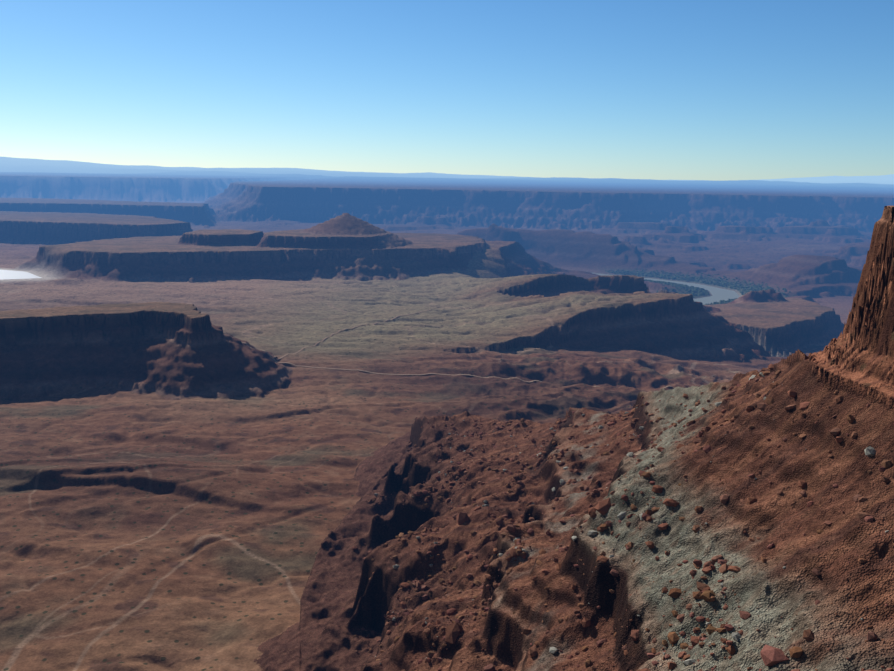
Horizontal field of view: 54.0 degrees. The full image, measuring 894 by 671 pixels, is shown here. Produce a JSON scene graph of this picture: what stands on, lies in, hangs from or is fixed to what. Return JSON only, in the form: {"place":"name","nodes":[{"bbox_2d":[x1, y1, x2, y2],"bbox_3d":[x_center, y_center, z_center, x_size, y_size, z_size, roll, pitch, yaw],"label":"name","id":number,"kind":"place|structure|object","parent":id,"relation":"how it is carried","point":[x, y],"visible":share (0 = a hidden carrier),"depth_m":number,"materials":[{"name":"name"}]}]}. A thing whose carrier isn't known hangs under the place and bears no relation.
{"place":"outdoors","nodes":[
{"label":"outdoors","id":0,"kind":"place"},
{"bbox_2d":[0,270,40,279],"bbox_3d":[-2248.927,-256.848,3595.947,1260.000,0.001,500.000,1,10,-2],"label":"evaporation pond","id":1,"kind":"structure","parent":0,"point":[7,274],"depth_m":3581.46,"materials":[{"name":"white liquid"}]},
{"bbox_2d":[0,156,893,670],"bbox_3d":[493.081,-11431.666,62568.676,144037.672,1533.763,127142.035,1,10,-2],"label":"terrain","id":2,"kind":"structure","parent":0,"point":[186,484],"depth_m":1363.37,"materials":[{"name":"brown stone"}]},
{"bbox_2d":[272,309,430,358],"bbox_3d":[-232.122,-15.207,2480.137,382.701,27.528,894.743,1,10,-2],"label":"dirt road","id":3,"kind":"structure","parent":2,"relation":"on","point":[337,332],"depth_m":2395.61,"materials":[{"name":"brown soil"}]},
{"bbox_2d":[324,364,893,670],"bbox_3d":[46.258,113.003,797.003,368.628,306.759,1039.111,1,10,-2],"label":"talus boulders","id":4,"kind":"object","parent":2,"relation":"on","point":[771,656],"visible":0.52,"depth_m":536.35,"materials":[{"name":"brown stone"}]},
{"bbox_2d":[605,268,793,304],"bbox_3d":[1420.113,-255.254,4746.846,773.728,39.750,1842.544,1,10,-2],"label":"riverside brush","id":5,"kind":"object","parent":2,"relation":"on","point":[704,291],"visible":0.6,"depth_m":4985.44,"materials":[{"name":"green plant"}]},
{"bbox_2d":[0,0,893,180],"label":"sky","id":6,"kind":"structure","parent":0,"point":[713,90],"materials":[{"name":"blue"}]},
{"bbox_2d":[223,332,673,388],"bbox_3d":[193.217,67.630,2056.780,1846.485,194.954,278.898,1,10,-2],"label":"dirt road","id":7,"kind":"structure","parent":0,"point":[392,374],"depth_m":1965.87,"materials":[{"name":"brown soil"}]},
{"bbox_2d":[593,273,739,304],"bbox_3d":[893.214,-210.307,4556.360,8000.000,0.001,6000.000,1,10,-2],"label":"river water","id":8,"kind":"structure","parent":0,"point":[718,294],"depth_m":4700.48,"materials":[{"name":"grey liquid"}]}
]}

